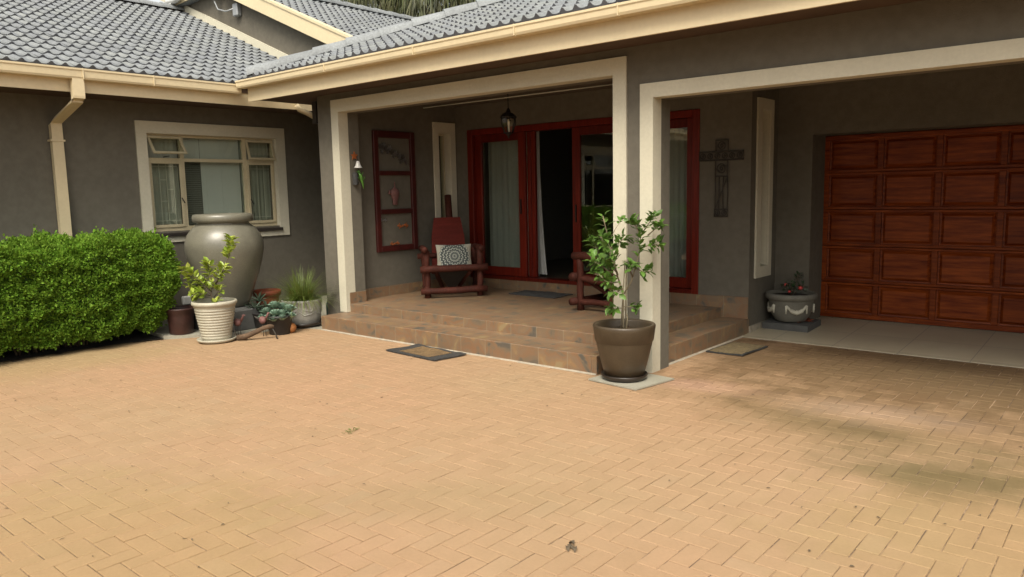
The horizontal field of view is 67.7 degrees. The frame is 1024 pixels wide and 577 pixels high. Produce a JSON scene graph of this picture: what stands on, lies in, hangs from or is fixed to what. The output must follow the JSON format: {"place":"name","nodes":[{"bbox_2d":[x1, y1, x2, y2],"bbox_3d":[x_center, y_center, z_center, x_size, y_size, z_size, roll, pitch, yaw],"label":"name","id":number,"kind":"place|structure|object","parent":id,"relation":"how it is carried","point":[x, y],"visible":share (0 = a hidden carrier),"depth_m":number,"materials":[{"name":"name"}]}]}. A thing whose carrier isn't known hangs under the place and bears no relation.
{"place":"outdoors","nodes":[
{"label":"outdoors","id":0,"kind":"place"},
{"bbox_2d":[0,329,163,361],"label":"soil bed","id":1,"kind":"object","parent":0,"point":[135,336],"visible":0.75,"depth_m":8.41,"materials":[{"name":"brown soil"}]},
{"bbox_2d":[0,224,185,356],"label":"hedge","id":2,"kind":"object","parent":1,"relation":"on","point":[61,288],"visible":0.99,"depth_m":8.02,"materials":[{"name":"green plant"}]},
{"bbox_2d":[133,295,326,339],"bbox_3d":[-2.823,0.368,10.107,2.020,0.144,3.600,5,9,40],"label":"concrete apron","id":3,"kind":"object","parent":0,"point":[162,331],"visible":0.18,"depth_m":9.01,"materials":[{"name":"beige concrete"}]},
{"bbox_2d":[165,305,193,334],"bbox_3d":[-3.858,0.372,8.902,0.350,0.310,0.350,5,9,40],"label":"flower pot","id":4,"kind":"object","parent":3,"relation":"on","point":[180,318],"visible":0.84,"depth_m":8.79,"materials":[{"name":"ceramic"}]},
{"bbox_2d":[181,295,192,304],"bbox_3d":[-4.113,0.241,9.740,0.060,0.300,0.170,5,9,40],"label":"garden light","id":5,"kind":"object","parent":3,"relation":"on","point":[186,300],"visible":0.43,"depth_m":9.68,"materials":[{"name":"white paint"}]},
{"bbox_2d":[194,305,260,331],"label":"plinth","id":6,"kind":"structure","parent":3,"relation":"on","point":[247,322],"depth_m":9.12,"materials":[{"name":"grey concrete"}]},
{"bbox_2d":[184,213,263,307],"bbox_3d":[-3.507,-0.348,9.358,0.916,1.136,0.916,5,9,40],"label":"urn","id":7,"kind":"object","parent":6,"relation":"on","point":[205,236],"visible":0.78,"depth_m":9.04,"materials":[{"name":"ceramic"}]},
{"bbox_2d":[243,290,271,326],"bbox_3d":[-3.026,0.235,9.217,0.317,0.450,0.363,5,9,40],"label":"potted aloe","id":8,"kind":"object","parent":3,"relation":"on","point":[257,323],"visible":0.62,"depth_m":9.19,"materials":[{"name":"plant"}]},
{"bbox_2d":[253,288,280,308],"bbox_3d":[-3.156,0.191,9.863,0.356,0.350,0.356,5,9,40],"label":"terracotta pot","id":9,"kind":"object","parent":3,"relation":"on","point":[273,297],"visible":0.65,"depth_m":9.74,"materials":[{"name":"ceramic"}]},
{"bbox_2d":[262,268,341,327],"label":"potted grass","id":10,"kind":"object","parent":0,"point":[305,301],"depth_m":9.29,"materials":[{"name":"plant"}]},
{"bbox_2d":[0,328,1023,576],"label":"paving","id":11,"kind":"structure","parent":0,"point":[620,460],"depth_m":4.51,"materials":[{"name":"beige brick"}]},
{"bbox_2d":[176,233,239,343],"bbox_3d":[-3.349,-0.011,8.506,0.671,1.208,0.486,1,8,19],"label":"potted plant","id":12,"kind":"object","parent":11,"relation":"on","point":[215,318],"visible":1,"depth_m":8.43,"materials":[{"name":"green plant"}]},
{"bbox_2d":[233,314,245,334],"bbox_3d":[-3.123,0.433,8.695,0.203,0.283,0.074,2,8,21],"label":"bird ornament","id":13,"kind":"object","parent":11,"relation":"on","point":[237,322],"visible":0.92,"depth_m":8.67,"materials":[{"name":"ceramic"}]},
{"bbox_2d":[233,324,277,340],"bbox_3d":[-2.888,0.496,8.610,0.487,0.176,0.079,-2,7,-10],"label":"driftwood ornament","id":14,"kind":"object","parent":11,"relation":"on","point":[245,336],"visible":1,"depth_m":8.59,"materials":[{"name":"brown wood"}]},
{"bbox_2d":[254,312,268,335],"bbox_3d":[-2.878,0.413,8.814,0.203,0.283,0.074,2,8,21],"label":"bird ornament","id":15,"kind":"object","parent":11,"relation":"on","point":[262,320],"visible":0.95,"depth_m":8.79,"materials":[{"name":"pink ceramic"}]},
{"bbox_2d":[258,301,296,334],"bbox_3d":[-2.735,0.341,8.945,0.400,0.385,0.406,5,9,40],"label":"potted succulent","id":16,"kind":"object","parent":11,"relation":"on","point":[280,320],"visible":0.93,"depth_m":8.88,"materials":[{"name":"green plant"}]},
{"bbox_2d":[290,323,295,332],"bbox_3d":[-2.608,0.462,9.015,0.124,0.124,0.124,5,9,40],"label":"ball","id":17,"kind":"object","parent":11,"relation":"on","point":[293,328],"visible":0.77,"depth_m":8.98,"materials":[{"name":"orange ceramic"}]},
{"bbox_2d":[386,344,465,360],"bbox_3d":[-0.874,0.638,7.702,0.813,0.026,0.378,6,10,44],"label":"doormat","id":18,"kind":"object","parent":11,"relation":"on","point":[425,352],"visible":1,"depth_m":7.66,"materials":[{"name":"fabric"}]},
{"bbox_2d":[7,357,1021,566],"bbox_3d":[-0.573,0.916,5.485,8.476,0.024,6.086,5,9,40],"label":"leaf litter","id":19,"kind":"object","parent":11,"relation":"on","point":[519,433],"visible":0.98,"depth_m":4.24,"materials":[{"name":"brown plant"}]},
{"bbox_2d":[565,540,576,551],"bbox_3d":[0.270,1.155,3.455,0.052,0.034,0.124,0,7,10],"label":"dry leaf","id":20,"kind":"object","parent":11,"relation":"on","point":[571,546],"visible":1,"depth_m":3.43,"materials":[{"name":"brown plant"}]},
{"bbox_2d":[588,373,673,389],"bbox_3d":[0.998,0.765,6.449,0.496,0.012,0.543,-8,10,-43],"label":"loose tile","id":21,"kind":"object","parent":11,"relation":"on","point":[649,380],"visible":0.57,"depth_m":6.33,"materials":[{"name":"beige tile"}]},
{"bbox_2d":[582,210,668,382],"bbox_3d":[0.930,0.055,6.369,0.616,1.417,0.622,5,9,40],"label":"potted tree","id":22,"kind":"object","parent":21,"relation":"on","point":[624,345],"visible":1,"depth_m":6.29,"materials":[{"name":"green plant"}]},
{"bbox_2d":[706,342,767,355],"bbox_3d":[2.236,0.589,7.571,0.400,0.028,0.580,5,9,40],"label":"doormat","id":23,"kind":"object","parent":11,"relation":"on","point":[737,348],"visible":1,"depth_m":7.52,"materials":[{"name":"fabric"}]},
{"bbox_2d":[0,341,1023,576],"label":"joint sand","id":24,"kind":"structure","parent":0,"point":[16,360],"depth_m":4.09,"materials":[{"name":"brown sand"}]},
{"bbox_2d":[742,316,1023,368],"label":"carport floor","id":25,"kind":"structure","parent":0,"point":[995,348],"depth_m":7.72,"materials":[{"name":"concrete"}]},
{"bbox_2d":[762,317,820,332],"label":"concrete slab","id":26,"kind":"structure","parent":25,"relation":"on","point":[805,326],"depth_m":8.39,"materials":[{"name":"grey concrete"}]},
{"bbox_2d":[765,271,817,321],"bbox_3d":[3.102,0.075,8.490,0.550,0.553,0.550,5,9,40],"label":"planter","id":27,"kind":"object","parent":26,"relation":"on","point":[787,304],"visible":1,"depth_m":8.36,"materials":[{"name":"concrete"}]},
{"label":"driveway","id":28,"kind":"structure","parent":0,"visible":0},
{"bbox_2d":[338,0,429,16],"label":"tree","id":29,"kind":"object","parent":28,"relation":"on","point":[371,3],"visible":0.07,"depth_m":24.33,"materials":[{"name":"green plant"}]},
{"bbox_2d":[376,0,473,16],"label":"tree","id":30,"kind":"object","parent":28,"relation":"on","point":[412,5],"visible":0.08,"depth_m":23.14,"materials":[{"name":"green plant"}]},
{"bbox_2d":[422,0,474,14],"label":"tree","id":31,"kind":"object","parent":28,"relation":"on","point":[458,3],"visible":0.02,"depth_m":22.74,"materials":[{"name":"green plant"}]},
{"bbox_2d":[0,0,1023,374],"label":"house","id":32,"kind":"structure","parent":28,"relation":"on","point":[876,172],"depth_m":8.48,"materials":[{"name":"paint"}]},
{"bbox_2d":[147,138,181,224],"bbox_3d":[-4.489,-1.359,9.782,0.017,1.180,0.460,5,9,40],"label":"net curtain","id":33,"kind":"object","parent":32,"relation":"hanging from","point":[164,144],"visible":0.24,"depth_m":9.82,"materials":[{"name":"white fabric"}]},
{"bbox_2d":[178,138,199,158],"bbox_3d":[-4.232,-1.821,10.002,0.023,0.310,0.285,5,9,40],"label":"window blind","id":34,"kind":"object","parent":32,"relation":"attached to","point":[191,145],"depth_m":10.04,"materials":[{"name":"white fabric"}]},
{"bbox_2d":[184,162,203,225],"bbox_3d":[-4.222,-1.245,10.077,0.029,0.890,0.285,5,9,40],"label":"window blind","id":35,"kind":"object","parent":32,"relation":"attached to","point":[194,193],"depth_m":10.09,"materials":[{"name":"grey fabric"}]},
{"bbox_2d":[146,133,279,231],"bbox_3d":[-3.925,-1.411,10.174,0.276,1.220,1.810,5,9,40],"label":"window","id":36,"kind":"structure","parent":32,"relation":"in","point":[271,161],"depth_m":10.14,"materials":[{"name":"white wood"}]},
{"bbox_2d":[199,139,241,213],"bbox_3d":[-3.946,-1.431,10.383,0.022,1.178,0.565,5,9,40],"label":"window blind","id":37,"kind":"object","parent":32,"relation":"attached to","point":[221,189],"depth_m":10.37,"materials":[{"name":"white fabric"}]},
{"bbox_2d":[214,1,241,16],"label":"security light","id":38,"kind":"object","parent":32,"relation":"attached to","point":[236,8],"visible":1,"depth_m":12.30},
{"bbox_2d":[238,140,271,220],"bbox_3d":[-3.628,-1.506,10.795,0.017,1.180,0.445,5,9,40],"label":"net curtain","id":39,"kind":"object","parent":32,"relation":"hanging from","point":[257,150],"visible":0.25,"depth_m":10.84,"materials":[{"name":"white fabric"}]},
{"bbox_2d":[350,152,356,159],"bbox_3d":[-1.920,-1.618,9.298,0.012,0.100,0.105,5,9,40],"label":"star ornament","id":40,"kind":"object","parent":32,"relation":"attached to","point":[353,155],"visible":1,"depth_m":9.29,"materials":[{"name":"orange metal"}]},
{"bbox_2d":[352,172,357,184],"bbox_3d":[-1.907,-1.337,9.302,0.068,0.150,0.068,5,9,40],"label":"wall pot","id":41,"kind":"object","parent":32,"relation":"attached to","point":[355,177],"depth_m":9.28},
{"bbox_2d":[354,158,361,168],"bbox_3d":[-1.875,-1.517,9.294,0.105,0.130,0.100,5,9,40],"label":"bell","id":42,"kind":"object","parent":32,"relation":"hanging from","point":[357,165],"visible":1,"depth_m":9.27,"materials":[{"name":"silver metal"}]},
{"bbox_2d":[357,170,364,188],"bbox_3d":[-1.853,-1.338,9.374,0.046,0.232,0.114,2,8,22],"label":"gecko ornament","id":43,"kind":"object","parent":32,"relation":"attached to","point":[360,177],"visible":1,"depth_m":9.36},
{"bbox_2d":[388,182,398,204],"bbox_3d":[-1.549,-1.247,10.008,0.072,0.300,0.183,5,9,40],"label":"wall jug","id":44,"kind":"object","parent":32,"relation":"attached to","point":[394,193],"depth_m":10.00,"materials":[{"name":"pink ceramic"}]},
{"bbox_2d":[371,130,417,252],"bbox_3d":[-1.530,-1.275,10.050,0.040,1.555,0.705,5,9,40],"label":"wall frame","id":45,"kind":"object","parent":32,"relation":"attached to","point":[376,134],"visible":1,"depth_m":9.99,"materials":[{"name":"brown wood"}]},
{"bbox_2d":[378,143,408,164],"bbox_3d":[-1.552,-1.758,9.977,0.021,0.283,0.519,5,9,40],"label":"metal butterfly garland","id":46,"kind":"object","parent":45,"relation":"attached to","point":[396,154],"visible":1,"depth_m":9.97,"materials":[{"name":"brown metal"}]},
{"bbox_2d":[439,134,445,216],"bbox_3d":[-1.043,-1.341,10.863,0.060,1.690,0.230,5,9,40],"label":"slit window","id":47,"kind":"structure","parent":32,"relation":"in","point":[441,135],"depth_m":10.89,"materials":[{"name":"white"}]},
{"bbox_2d":[417,194,487,298],"bbox_3d":[-0.826,-0.583,10.125,0.869,1.317,0.989,-3,7,-11],"label":"log chair","id":48,"kind":"object","parent":32,"relation":"on","point":[447,229],"visible":0.94,"depth_m":9.92,"materials":[{"name":"brown wood"}]},
{"bbox_2d":[436,244,471,264],"bbox_3d":[-0.753,-0.409,9.932,0.464,0.329,0.158,-3,7,-11],"label":"cushion","id":49,"kind":"object","parent":48,"relation":"on","point":[453,254],"visible":0.8,"depth_m":9.88,"materials":[{"name":"white fabric"}]},
{"bbox_2d":[500,94,516,137],"bbox_3d":[-0.043,-1.978,8.489,0.176,0.610,0.179,1,8,18],"label":"lantern","id":50,"kind":"object","parent":32,"relation":"hanging from","point":[507,115],"visible":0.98,"depth_m":8.47,"materials":[{"name":"black metal"}]},
{"bbox_2d":[488,132,539,275],"bbox_3d":[0.028,-1.174,10.685,0.920,1.960,0.074,5,9,40],"label":"curtain","id":51,"kind":"object","parent":32,"relation":"hanging from","point":[504,205],"visible":0.56,"depth_m":10.79,"materials":[{"name":"grey fabric"}]},
{"bbox_2d":[423,84,612,107],"bbox_3d":[0.028,-1.944,7.735,2.680,0.012,0.012,5,9,40],"label":"curtain rail","id":52,"kind":"object","parent":32,"relation":"attached to","point":[520,95],"visible":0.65,"depth_m":7.67,"materials":[{"name":"white metal"}]},
{"bbox_2d":[509,290,572,298],"bbox_3d":[0.361,0.067,9.867,0.760,0.023,0.400,5,9,40],"label":"doormat","id":53,"kind":"object","parent":32,"relation":"on","point":[547,294],"visible":1,"depth_m":9.82,"materials":[{"name":"fabric"}]},
{"bbox_2d":[536,131,546,274],"bbox_3d":[0.390,-1.154,10.352,0.184,1.930,0.035,5,9,40],"label":"curtain","id":54,"kind":"object","parent":32,"relation":"hanging from","point":[541,254],"visible":0.69,"depth_m":10.39,"materials":[{"name":"white fabric"}]},
{"bbox_2d":[467,109,699,293],"bbox_3d":[0.795,-1.082,9.756,3.536,2.070,0.180,5,9,40],"label":"sliding door","id":55,"kind":"structure","parent":32,"relation":"in","point":[689,119],"depth_m":10.11,"materials":[{"name":"brown wood"}]},
{"bbox_2d":[568,247,613,314],"bbox_3d":[1.267,-0.415,8.432,1.019,1.322,0.904,5,9,40],"label":"log chair","id":56,"kind":"object","parent":32,"relation":"on","point":[580,276],"visible":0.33,"depth_m":8.45,"materials":[{"name":"brown wood"}]},
{"bbox_2d":[669,128,686,276],"bbox_3d":[2.009,-1.004,9.026,0.620,1.960,0.073,5,9,40],"label":"curtain","id":57,"kind":"object","parent":32,"relation":"hanging from","point":[678,202],"visible":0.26,"depth_m":9.05,"materials":[{"name":"white fabric"}]},
{"bbox_2d":[699,139,743,216],"bbox_3d":[2.280,-1.203,8.350,0.519,0.838,0.018,5,9,40],"label":"iron cross","id":58,"kind":"object","parent":32,"relation":"attached to","point":[723,184],"visible":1,"depth_m":8.34,"materials":[{"name":"black metal"}]},
{"bbox_2d":[820,124,1023,332],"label":"garage door","id":59,"kind":"structure","parent":32,"relation":"in","point":[924,227],"depth_m":8.17,"materials":[{"name":"brown wood"}]}
]}

